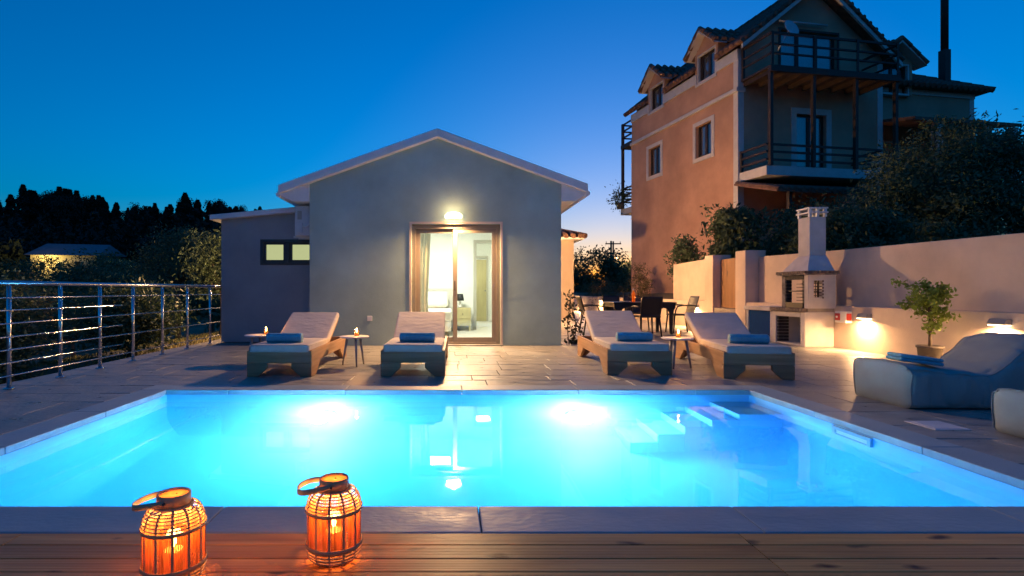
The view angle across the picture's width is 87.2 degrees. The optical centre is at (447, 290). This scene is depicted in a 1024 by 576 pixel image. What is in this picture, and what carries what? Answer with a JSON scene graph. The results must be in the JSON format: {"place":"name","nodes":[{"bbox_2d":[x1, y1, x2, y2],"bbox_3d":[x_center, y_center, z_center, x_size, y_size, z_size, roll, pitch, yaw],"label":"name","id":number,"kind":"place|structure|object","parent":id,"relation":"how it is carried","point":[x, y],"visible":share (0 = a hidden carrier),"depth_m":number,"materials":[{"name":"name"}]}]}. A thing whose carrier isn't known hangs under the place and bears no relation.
{"place":"outdoors","nodes":[
{"label":"outdoors","id":0,"kind":"place"},
{"bbox_2d":[0,331,220,380],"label":"grass","id":1,"kind":"structure","parent":0,"point":[67,359],"depth_m":11.70,"materials":[{"name":"plant"}]},
{"bbox_2d":[0,251,672,383],"bbox_3d":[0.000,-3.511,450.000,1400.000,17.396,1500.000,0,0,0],"label":"ground","id":2,"kind":"structure","parent":0,"point":[197,329],"depth_m":26.58,"materials":[{"name":"plant"}]},
{"bbox_2d":[0,194,15,233],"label":"ridge conifer","id":3,"kind":"object","parent":2,"relation":"on","point":[10,206],"visible":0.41,"depth_m":123.50,"materials":[{"name":"green plant"}]},
{"bbox_2d":[1,268,42,366],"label":"olive tree","id":4,"kind":"object","parent":2,"relation":"on","point":[26,336],"visible":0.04,"depth_m":13.69,"materials":[{"name":"green plant"}]},
{"bbox_2d":[6,184,39,243],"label":"ridge conifer","id":5,"kind":"object","parent":2,"relation":"on","point":[23,205],"visible":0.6,"depth_m":122.66,"materials":[{"name":"green plant"}]},
{"bbox_2d":[0,268,66,359],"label":"olive tree","id":6,"kind":"object","parent":2,"relation":"on","point":[45,300],"visible":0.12,"depth_m":19.28,"materials":[{"name":"green plant"}]},
{"bbox_2d":[24,190,45,240],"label":"ridge conifer","id":7,"kind":"object","parent":2,"relation":"on","point":[33,194],"visible":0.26,"depth_m":125.36,"materials":[{"name":"green plant"}]},
{"bbox_2d":[0,253,74,290],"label":"evergreen tree","id":8,"kind":"object","parent":2,"relation":"on","point":[31,266],"visible":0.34,"depth_m":56.95,"materials":[{"name":"green plant"}]},
{"bbox_2d":[27,192,54,224],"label":"ridge tree","id":9,"kind":"object","parent":2,"relation":"on","point":[42,200],"visible":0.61,"depth_m":125.87,"materials":[{"name":"green plant"}]},
{"bbox_2d":[0,268,96,382],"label":"shrub","id":10,"kind":"object","parent":2,"relation":"on","point":[17,303],"visible":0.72,"depth_m":9.93,"materials":[{"name":"green plant"}]},
{"bbox_2d":[41,190,69,224],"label":"ridge tree","id":11,"kind":"object","parent":2,"relation":"on","point":[54,197],"visible":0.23,"depth_m":128.13,"materials":[{"name":"green plant"}]},
{"bbox_2d":[46,186,68,239],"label":"ridge conifer","id":12,"kind":"object","parent":2,"relation":"on","point":[58,190],"visible":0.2,"depth_m":128.83,"materials":[{"name":"green plant"}]},
{"bbox_2d":[52,189,75,234],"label":"ridge conifer","id":13,"kind":"object","parent":2,"relation":"on","point":[69,191],"visible":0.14,"depth_m":130.59,"materials":[{"name":"green plant"}]},
{"bbox_2d":[30,278,102,358],"bbox_3d":[-17.440,1.503,24.880,5.373,4.127,3.843,0,0,0],"label":"olive tree","id":14,"kind":"object","parent":2,"relation":"on","point":[67,314],"visible":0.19,"depth_m":24.70,"materials":[{"name":"green plant"}]},
{"bbox_2d":[24,244,125,293],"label":"house","id":15,"kind":"structure","parent":2,"relation":"on","point":[53,249],"depth_m":87.98,"materials":[{"name":"grey metal"}]},
{"bbox_2d":[73,190,80,200],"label":"ridge conifer","id":16,"kind":"object","parent":2,"relation":"on","point":[76,193],"visible":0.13,"depth_m":132.87,"materials":[{"name":"green plant"}]},
{"bbox_2d":[19,247,142,342],"bbox_3d":[-23.451,0.367,33.973,6.712,6.354,6.416,0,0,0],"label":"evergreen tree","id":17,"kind":"object","parent":2,"relation":"on","point":[68,276],"visible":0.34,"depth_m":33.26,"materials":[{"name":"green plant"}]},
{"bbox_2d":[67,194,95,224],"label":"ridge tree","id":18,"kind":"object","parent":2,"relation":"on","point":[83,203],"visible":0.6,"depth_m":127.91,"materials":[{"name":"green plant"}]},
{"bbox_2d":[86,195,94,212],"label":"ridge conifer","id":19,"kind":"object","parent":2,"relation":"on","point":[89,209],"visible":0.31,"depth_m":129.09,"materials":[{"name":"green plant"}]},
{"bbox_2d":[90,195,101,223],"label":"ridge conifer","id":20,"kind":"object","parent":2,"relation":"on","point":[97,202],"visible":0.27,"depth_m":129.25,"materials":[{"name":"green plant"}]},
{"bbox_2d":[57,253,145,288],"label":"evergreen tree","id":21,"kind":"object","parent":2,"relation":"on","point":[91,259],"visible":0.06,"depth_m":57.63,"materials":[{"name":"green plant"}]},
{"bbox_2d":[95,199,111,231],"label":"ridge conifer","id":22,"kind":"object","parent":2,"relation":"on","point":[103,209],"visible":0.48,"depth_m":122.82,"materials":[{"name":"green plant"}]},
{"bbox_2d":[0,208,220,301],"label":"forest","id":23,"kind":"object","parent":2,"relation":"on","point":[15,246],"visible":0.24,"depth_m":105.49,"materials":[{"name":"green plant"}]},
{"bbox_2d":[3,280,220,350],"bbox_3d":[-46.586,1.219,53.880,80.658,6.278,57.079,0,0,0],"label":"scrub","id":24,"kind":"object","parent":2,"relation":"on","point":[215,318],"visible":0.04,"depth_m":30.28,"materials":[{"name":"green plant"}]},
{"bbox_2d":[67,260,174,348],"bbox_3d":[-13.784,0.976,22.398,4.049,4.492,3.620,0,0,0],"label":"olive tree","id":25,"kind":"object","parent":2,"relation":"on","point":[114,279],"visible":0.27,"depth_m":22.17,"materials":[{"name":"green plant"}]},
{"bbox_2d":[55,273,200,357],"bbox_3d":[-6.887,0.646,11.544,2.477,2.041,2.141,0,0,0],"label":"shrub","id":26,"kind":"object","parent":2,"relation":"on","point":[147,322],"visible":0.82,"depth_m":11.23,"materials":[{"name":"green plant"}]},
{"bbox_2d":[118,210,137,228],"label":"ridge tree","id":27,"kind":"object","parent":2,"relation":"on","point":[123,217],"visible":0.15,"depth_m":123.96,"materials":[{"name":"green plant"}]},
{"bbox_2d":[126,202,153,227],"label":"ridge tree","id":28,"kind":"object","parent":2,"relation":"on","point":[133,214],"visible":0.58,"depth_m":122.72,"materials":[{"name":"green plant"}]},
{"bbox_2d":[152,203,161,230],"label":"ridge conifer","id":29,"kind":"object","parent":2,"relation":"on","point":[155,209],"visible":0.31,"depth_m":128.24,"materials":[{"name":"green plant"}]},
{"bbox_2d":[160,204,173,231],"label":"ridge conifer","id":30,"kind":"object","parent":2,"relation":"on","point":[169,212],"visible":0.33,"depth_m":123.33,"materials":[{"name":"green plant"}]},
{"bbox_2d":[126,224,220,338],"bbox_3d":[-10.339,-0.174,20.307,3.544,4.872,3.163,0,0,0],"label":"olive tree","id":31,"kind":"object","parent":2,"relation":"on","point":[164,255],"visible":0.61,"depth_m":20.09,"materials":[{"name":"green plant"}]},
{"bbox_2d":[174,192,192,231],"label":"ridge conifer","id":32,"kind":"object","parent":2,"relation":"on","point":[185,210],"visible":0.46,"depth_m":122.70,"materials":[{"name":"green plant"}]},
{"bbox_2d":[154,236,220,332],"bbox_3d":[-15.592,-0.123,36.159,7.968,7.358,6.332,0,0,0],"label":"evergreen tree","id":33,"kind":"object","parent":2,"relation":"on","point":[195,304],"visible":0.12,"depth_m":35.08,"materials":[{"name":"green plant"}]},
{"bbox_2d":[172,226,220,334],"bbox_3d":[-7.280,-0.242,17.452,2.910,3.820,2.585,0,0,0],"label":"olive tree","id":34,"kind":"object","parent":2,"relation":"on","point":[207,256],"visible":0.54,"depth_m":17.04,"materials":[{"name":"green plant"}]},
{"bbox_2d":[190,200,202,224],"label":"ridge conifer","id":35,"kind":"object","parent":2,"relation":"on","point":[197,205],"visible":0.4,"depth_m":123.70,"materials":[{"name":"green plant"}]},
{"bbox_2d":[204,202,213,223],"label":"ridge conifer","id":36,"kind":"object","parent":2,"relation":"on","point":[208,208],"visible":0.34,"depth_m":124.63,"materials":[{"name":"green plant"}]},
{"bbox_2d":[203,198,227,218],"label":"ridge tree","id":37,"kind":"object","parent":2,"relation":"on","point":[219,202],"visible":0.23,"depth_m":127.80,"materials":[{"name":"green plant"}]},
{"bbox_2d":[219,205,232,213],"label":"ridge tree","id":38,"kind":"object","parent":2,"relation":"on","point":[225,209],"visible":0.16,"depth_m":122.82,"materials":[{"name":"green plant"}]},
{"bbox_2d":[577,276,614,295],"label":"dry shrub","id":39,"kind":"object","parent":2,"relation":"on","point":[588,289],"visible":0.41,"depth_m":28.39,"materials":[{"name":"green plant"}]},
{"bbox_2d":[574,245,630,292],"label":"roadside tree","id":40,"kind":"object","parent":2,"relation":"on","point":[583,275],"visible":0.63,"depth_m":45.31,"materials":[{"name":"green plant"}]},
{"bbox_2d":[586,280,630,309],"bbox_3d":[7.340,0.474,23.830,2.275,1.962,1.588,0,0,0],"label":"dry shrub","id":41,"kind":"object","parent":2,"relation":"on","point":[615,289],"visible":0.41,"depth_m":23.80,"materials":[{"name":"green plant"}]},
{"bbox_2d":[613,258,630,291],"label":"roadside tree","id":42,"kind":"object","parent":2,"relation":"on","point":[628,268],"visible":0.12,"depth_m":57.26,"materials":[{"name":"green plant"}]},
{"bbox_2d":[627,262,654,297],"bbox_3d":[7.545,0.152,20.758,1.010,2.602,1.018,0,0,0],"label":"conifer sapling","id":43,"kind":"object","parent":2,"relation":"on","point":[645,283],"visible":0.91,"depth_m":20.75,"materials":[{"name":"green plant"}]},
{"bbox_2d":[662,233,704,282],"bbox_3d":[7.758,-0.663,17.458,1.427,2.438,1.394,0,0,0],"label":"broadleaf shrub","id":44,"kind":"object","parent":2,"relation":"on","point":[687,250],"visible":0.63,"depth_m":17.25,"materials":[{"name":"green plant"}]},
{"bbox_2d":[697,202,784,258],"bbox_3d":[7.978,-1.068,14.760,2.031,2.748,1.803,0,0,0],"label":"broadleaf shrub","id":45,"kind":"object","parent":2,"relation":"on","point":[730,224],"visible":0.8,"depth_m":14.47,"materials":[{"name":"green plant"}]},
{"bbox_2d":[574,233,1023,354],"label":"boundary wall","id":46,"kind":"structure","parent":2,"relation":"on","point":[984,276],"depth_m":8.42,"materials":[{"name":"beige paint"}]},
{"bbox_2d":[721,258,734,307],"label":"garden gate","id":47,"kind":"structure","parent":46,"relation":"attached to","point":[727,283],"depth_m":13.37,"materials":[{"name":"brown wood"}]},
{"bbox_2d":[835,311,851,322],"bbox_3d":[6.775,0.450,9.152,0.146,0.200,0.257,0,0,0],"label":"utility box","id":48,"kind":"object","parent":46,"relation":"attached to","point":[843,316],"visible":1,"depth_m":9.07,"materials":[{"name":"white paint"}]},
{"bbox_2d":[856,313,871,318],"bbox_3d":[6.800,0.420,8.720,0.099,0.089,0.210,0,0,0],"label":"wall downlight","id":49,"kind":"object","parent":46,"relation":"attached to","point":[863,316],"depth_m":8.67,"materials":[{"name":"grey"}]},
{"bbox_2d":[987,318,1011,325],"bbox_3d":[6.800,0.390,6.580,0.099,0.089,0.210,0,0,0],"label":"wall downlight","id":50,"kind":"object","parent":46,"relation":"attached to","point":[998,322],"depth_m":6.54,"materials":[{"name":"grey"}]},
{"bbox_2d":[758,192,840,255],"bbox_3d":[9.879,-1.141,14.672,2.937,2.899,2.115,0,0,0],"label":"evergreen shrub","id":51,"kind":"object","parent":2,"relation":"on","point":[787,219],"visible":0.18,"depth_m":14.45,"materials":[{"name":"green plant"}]},
{"bbox_2d":[621,0,1020,294],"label":"tall house","id":52,"kind":"structure","parent":2,"relation":"on","point":[779,104],"depth_m":17.85,"materials":[{"name":"paint"}]},
{"bbox_2d":[604,181,630,213],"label":"balcony plant","id":53,"kind":"object","parent":52,"relation":"on","point":[619,204],"visible":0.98,"depth_m":24.45,"materials":[{"name":"green plant"}]},
{"bbox_2d":[646,140,662,180],"bbox_3d":[8.537,-5.305,21.830,0.265,1.430,1.160,0,0,-10],"label":"window","id":54,"kind":"structure","parent":52,"relation":"in","point":[656,153],"depth_m":21.86,"materials":[{"name":"white wood"}]},
{"bbox_2d":[693,114,713,163],"bbox_3d":[9.085,-5.305,18.788,0.265,1.430,1.140,0,0,-10],"label":"window","id":55,"kind":"structure","parent":52,"relation":"in","point":[705,132],"depth_m":18.83,"materials":[{"name":"white wood"}]},
{"bbox_2d":[778,27,838,88],"bbox_3d":[11.868,-7.630,17.651,2.290,1.880,0.265,0,0,-10],"label":"window","id":56,"kind":"structure","parent":52,"relation":"in","point":[788,60],"depth_m":17.74,"materials":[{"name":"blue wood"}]},
{"bbox_2d":[791,107,831,167],"bbox_3d":[11.952,-4.790,17.666,1.520,2.400,0.265,0,0,-10],"label":"window","id":57,"kind":"structure","parent":52,"relation":"in","point":[800,124],"depth_m":17.68,"materials":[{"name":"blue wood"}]},
{"bbox_2d":[779,202,881,254],"bbox_3d":[8.343,-0.811,11.763,1.844,2.238,1.639,0,0,0],"label":"evergreen shrub","id":58,"kind":"object","parent":2,"relation":"on","point":[833,217],"visible":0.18,"depth_m":11.38,"materials":[{"name":"green plant"}]},
{"bbox_2d":[826,201,929,250],"bbox_3d":[9.053,-0.794,11.591,2.215,2.206,1.754,0,0,0],"label":"evergreen shrub","id":59,"kind":"object","parent":2,"relation":"on","point":[891,231],"visible":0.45,"depth_m":11.26,"materials":[{"name":"green plant"}]},
{"bbox_2d":[811,107,1023,242],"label":"olive tree","id":60,"kind":"object","parent":2,"relation":"on","point":[910,188],"visible":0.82,"depth_m":12.32,"materials":[{"name":"green plant"}]},
{"bbox_2d":[877,111,1023,235],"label":"olive tree","id":61,"kind":"object","parent":2,"relation":"on","point":[1017,157],"visible":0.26,"depth_m":12.46,"materials":[{"name":"green plant"}]},
{"bbox_2d":[908,220,1023,242],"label":"evergreen shrub","id":62,"kind":"object","parent":2,"relation":"on","point":[961,231],"visible":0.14,"depth_m":11.74,"materials":[{"name":"green plant"}]},
{"bbox_2d":[950,116,1023,234],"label":"olive tree","id":63,"kind":"object","parent":2,"relation":"on","point":[1020,229],"visible":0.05,"depth_m":13.17,"materials":[{"name":"green plant"}]},
{"bbox_2d":[0,534,1023,575],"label":"wooden deck","id":64,"kind":"structure","parent":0,"point":[578,555],"depth_m":2.01,"materials":[{"name":"brown wood"}]},
{"bbox_2d":[132,487,206,575],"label":"lantern","id":65,"kind":"object","parent":64,"relation":"on","point":[174,558],"visible":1,"depth_m":1.79,"materials":[{"name":"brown wood"}]},
{"bbox_2d":[297,472,362,567],"bbox_3d":[-0.440,0.846,1.990,0.238,0.301,0.210,0,0,-2],"label":"lantern","id":66,"kind":"object","parent":64,"relation":"on","point":[334,550],"visible":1,"depth_m":1.93,"materials":[{"name":"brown wood"}]},
{"bbox_2d":[0,311,1023,464],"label":"patio","id":67,"kind":"structure","parent":0,"point":[823,375],"depth_m":6.15,"materials":[{"name":"stone"}]},
{"bbox_2d":[0,280,221,389],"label":"railing","id":68,"kind":"object","parent":67,"relation":"on","point":[9,336],"visible":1,"depth_m":6.52,"materials":[{"name":"metal"}]},
{"bbox_2d":[244,334,266,349],"bbox_3d":[-2.600,0.802,7.350,0.390,0.392,0.390,0,0,-15],"label":"side table","id":69,"kind":"object","parent":67,"relation":"on","point":[252,336],"visible":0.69,"depth_m":7.25,"materials":[{"name":"grey"}]},
{"bbox_2d":[209,207,309,341],"bbox_3d":[-3.562,-0.177,13.190,2.077,2.954,5.820,0,0,0],"label":"annex","id":70,"kind":"object","parent":67,"relation":"on","point":[265,269],"visible":0.66,"depth_m":10.40,"materials":[{"name":"paint"}]},
{"bbox_2d":[260,239,309,264],"bbox_3d":[-3.130,-0.750,10.452,1.058,0.498,0.135,0,0,0],"label":"window","id":71,"kind":"structure","parent":70,"relation":"in","point":[272,251],"depth_m":10.41,"materials":[{"name":"glass"}]},
{"bbox_2d":[247,312,345,376],"bbox_3d":[-1.938,0.656,7.141,0.750,0.684,1.978,0,0,1],"label":"sun lounger","id":72,"kind":"object","parent":67,"relation":"on","point":[316,329],"visible":0.88,"depth_m":6.40,"materials":[{"name":"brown wood"}]},
{"bbox_2d":[266,333,303,341],"bbox_3d":[-1.980,0.571,6.471,0.432,0.115,0.128,0,0,2],"label":"towel roll","id":73,"kind":"object","parent":72,"relation":"on","point":[284,337],"visible":1,"depth_m":6.42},
{"bbox_2d":[340,335,368,366],"bbox_3d":[-1.250,0.802,7.120,0.390,0.392,0.390,0,0,10],"label":"side table","id":74,"kind":"object","parent":67,"relation":"on","point":[354,337],"visible":0.98,"depth_m":7.12,"materials":[{"name":"grey"}]},
{"bbox_2d":[381,312,447,375],"bbox_3d":[-0.393,0.654,7.181,0.750,0.689,1.978,0,0,1],"label":"sun lounger","id":75,"kind":"object","parent":67,"relation":"on","point":[396,353],"visible":0.99,"depth_m":6.22,"materials":[{"name":"fabric"}]},
{"bbox_2d":[399,332,434,341],"bbox_3d":[-0.374,0.571,6.550,0.432,0.115,0.128,0,0,3],"label":"towel roll","id":76,"kind":"object","parent":75,"relation":"on","point":[415,337],"visible":1,"depth_m":6.50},
{"bbox_2d":[276,129,589,345],"bbox_3d":[-0.270,-0.910,14.545,5.670,4.020,9.910,0,0,0],"label":"villa","id":77,"kind":"object","parent":67,"relation":"on","point":[495,255],"visible":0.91,"depth_m":9.71,"materials":[{"name":"grey paint"}]},
{"bbox_2d":[293,206,309,238],"bbox_3d":[-2.704,-1.175,10.119,0.361,0.810,0.522,0,0,0],"label":"air conditioner","id":78,"kind":"object","parent":77,"relation":"attached to","point":[302,222],"visible":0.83,"depth_m":9.90,"materials":[{"name":"grey"}]},
{"bbox_2d":[420,233,430,311],"bbox_3d":[-0.472,-0.160,10.071,0.310,2.200,0.069,0,0,0],"label":"curtain","id":79,"kind":"object","parent":77,"relation":"hanging from","point":[424,255],"visible":0.43,"depth_m":10.06,"materials":[{"name":"fabric"}]},
{"bbox_2d":[428,288,452,331],"bbox_3d":[-0.750,0.455,12.457,1.760,1.050,2.055,0,0,0],"label":"bed","id":80,"kind":"object","parent":77,"relation":"on","point":[440,299],"visible":0.3,"depth_m":13.10,"materials":[{"name":"fabric"}]},
{"bbox_2d":[445,212,461,218],"bbox_3d":[0.100,-1.365,9.634,0.310,0.120,0.149,0,0,0],"label":"wall lamp","id":81,"kind":"object","parent":77,"relation":"attached to","point":[453,215],"visible":1,"depth_m":9.59,"materials":[{"name":"grey"}]},
{"bbox_2d":[412,225,499,343],"bbox_3d":[0.146,-0.104,9.818,1.608,2.208,0.125,0,0,0],"label":"sliding door","id":82,"kind":"structure","parent":77,"relation":"in","point":[416,229],"depth_m":9.78,"materials":[{"name":"wood"}]},
{"bbox_2d":[457,307,470,330],"bbox_3d":[0.360,0.700,13.200,0.400,0.560,0.440,0,0,0],"label":"nightstand","id":83,"kind":"object","parent":77,"relation":"on","point":[463,316],"visible":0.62,"depth_m":13.02,"materials":[{"name":"beige wood"}]},
{"bbox_2d":[457,294,463,307],"bbox_3d":[0.300,0.248,13.180,0.200,0.340,0.200,0,0,0],"label":"bedside lamp","id":84,"kind":"object","parent":83,"relation":"on","point":[460,297],"visible":0.97,"depth_m":13.12,"materials":[{"name":"fabric"}]},
{"bbox_2d":[476,260,485,320],"bbox_3d":[1.050,-0.010,17.248,0.380,1.980,0.095,0,0,0],"label":"corridor door","id":85,"kind":"structure","parent":77,"relation":"in","point":[480,264],"depth_m":17.24,"materials":[{"name":"brown wood"}]},
{"bbox_2d":[0,385,1023,533],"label":"pool","id":86,"kind":"structure","parent":67,"relation":"in","point":[1004,474],"depth_m":2.42,"materials":[{"name":"white paint"}]},
{"bbox_2d":[0,398,1023,511],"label":"pool water","id":87,"kind":"structure","parent":86,"relation":"in","point":[479,452],"depth_m":3.43,"materials":[{"name":"liquid"}]},
{"bbox_2d":[561,289,584,343],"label":"climbing plant","id":88,"kind":"object","parent":67,"relation":"on","point":[573,337],"visible":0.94,"depth_m":9.94,"materials":[{"name":"green plant"}]},
{"bbox_2d":[561,228,587,318],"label":"wing","id":89,"kind":"structure","parent":67,"relation":"on","point":[569,238],"depth_m":19.00,"materials":[{"name":"paint"}]},
{"bbox_2d":[576,296,605,332],"bbox_3d":[3.357,0.563,12.550,0.648,0.871,0.582,0,0,0],"label":"dining chair","id":90,"kind":"object","parent":67,"relation":"on","point":[581,305],"visible":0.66,"depth_m":12.43,"materials":[{"name":"black plastic"}]},
{"bbox_2d":[602,296,627,310],"bbox_3d":[4.220,0.563,13.563,0.582,0.871,0.648,0,0,0],"label":"dining chair","id":91,"kind":"object","parent":67,"relation":"on","point":[610,298],"visible":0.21,"depth_m":13.83,"materials":[{"name":"black plastic"}]},
{"bbox_2d":[578,311,671,375],"bbox_3d":[2.321,0.646,7.259,0.750,0.705,1.978,0,0,4],"label":"sun lounger","id":92,"kind":"object","parent":67,"relation":"on","point":[606,347],"visible":0.91,"depth_m":6.52,"materials":[{"name":"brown wood"}]},
{"bbox_2d":[616,332,652,340],"bbox_3d":[2.313,0.571,6.628,0.432,0.115,0.128,0,0,3],"label":"towel roll","id":93,"kind":"object","parent":92,"relation":"on","point":[634,336],"visible":1,"depth_m":6.58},
{"bbox_2d":[623,296,649,330],"bbox_3d":[4.780,0.563,13.583,0.582,0.871,0.648,0,0,0],"label":"dining chair","id":94,"kind":"object","parent":67,"relation":"on","point":[635,310],"visible":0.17,"depth_m":13.78,"materials":[{"name":"black plastic"}]},
{"bbox_2d":[603,301,676,333],"bbox_3d":[4.500,0.632,12.600,1.440,0.735,0.900,0,0,0],"label":"dining table","id":95,"kind":"object","parent":67,"relation":"on","point":[670,307],"visible":0.64,"depth_m":12.18,"materials":[{"name":"black plastic"}]},
{"bbox_2d":[631,297,662,336],"bbox_3d":[4.360,0.563,11.657,0.582,0.871,0.648,0,0,0],"label":"dining chair","id":96,"kind":"object","parent":67,"relation":"on","point":[651,307],"visible":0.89,"depth_m":11.43,"materials":[{"name":"black plastic"}]},
{"bbox_2d":[661,336,693,368],"bbox_3d":[2.960,0.802,6.880,0.390,0.392,0.390,0,0,-20],"label":"side table","id":97,"kind":"object","parent":67,"relation":"on","point":[673,339],"visible":0.93,"depth_m":6.82,"materials":[{"name":"grey"}]},
{"bbox_2d":[665,296,698,332],"bbox_3d":[5.563,0.563,12.650,0.648,0.871,0.582,0,0,0],"label":"dining chair","id":98,"kind":"object","parent":67,"relation":"on","point":[692,303],"visible":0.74,"depth_m":12.65,"materials":[{"name":"black plastic"}]},
{"bbox_2d":[687,308,734,328],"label":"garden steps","id":99,"kind":"structure","parent":67,"relation":"on","point":[724,310],"depth_m":13.24,"materials":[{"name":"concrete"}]},
{"bbox_2d":[675,312,794,379],"bbox_3d":[3.635,0.654,6.962,0.750,0.689,1.978,0,0,8],"label":"sun lounger","id":100,"kind":"object","parent":67,"relation":"on","point":[711,331],"visible":0.85,"depth_m":6.25,"materials":[{"name":"fabric"}]},
{"bbox_2d":[728,334,769,343],"bbox_3d":[3.567,0.571,6.335,0.432,0.115,0.128,0,0,11],"label":"towel roll","id":101,"kind":"object","parent":100,"relation":"on","point":[751,338],"visible":1,"depth_m":6.29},
{"bbox_2d":[744,207,839,346],"bbox_3d":[6.572,-0.257,10.342,0.605,2.513,1.995,0,0,0],"label":"barbecue","id":102,"kind":"object","parent":67,"relation":"on","point":[808,321],"visible":0.97,"depth_m":9.66,"materials":[{"name":"white paint"}]},
{"bbox_2d":[749,310,769,336],"bbox_3d":[6.346,0.692,10.845,0.028,0.577,0.740,0,0,0],"label":"blue door","id":103,"kind":"structure","parent":102,"relation":"in","point":[759,321],"depth_m":10.84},
{"bbox_2d":[891,276,960,358],"bbox_3d":[6.416,0.399,7.222,0.602,1.197,0.729,0,0,0],"label":"potted tree","id":104,"kind":"object","parent":67,"relation":"on","point":[930,299],"visible":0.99,"depth_m":7.09,"materials":[{"name":"green plant"}]},
{"bbox_2d":[904,421,970,429],"bbox_3d":[3.620,1.001,3.950,0.260,0.018,0.260,0,0,0],"label":"skimmer lid","id":105,"kind":"object","parent":67,"relation":"on","point":[936,425],"visible":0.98,"depth_m":3.92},
{"bbox_2d":[853,332,1023,408],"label":"bean bag lounger","id":106,"kind":"object","parent":67,"relation":"on","point":[975,371],"visible":0.92,"depth_m":4.54,"materials":[{"name":"grey"}]},
{"bbox_2d":[886,352,943,365],"bbox_3d":[4.142,0.606,4.740,0.338,0.101,0.220,0,0,10],"label":"folded towel","id":107,"kind":"object","parent":106,"relation":"on","point":[918,359],"visible":1,"depth_m":4.65,"materials":[{"name":"fabric"}]},
{"bbox_2d":[991,388,1023,437],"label":"bean bag lounger","id":108,"kind":"object","parent":67,"relation":"on","point":[1007,407],"visible":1,"depth_m":3.69,"materials":[{"name":"grey"}]},
{"bbox_2d":[0,0,1023,274],"label":"sky","id":109,"kind":"structure","parent":0,"point":[140,102],"materials":[{"name":"blue"}]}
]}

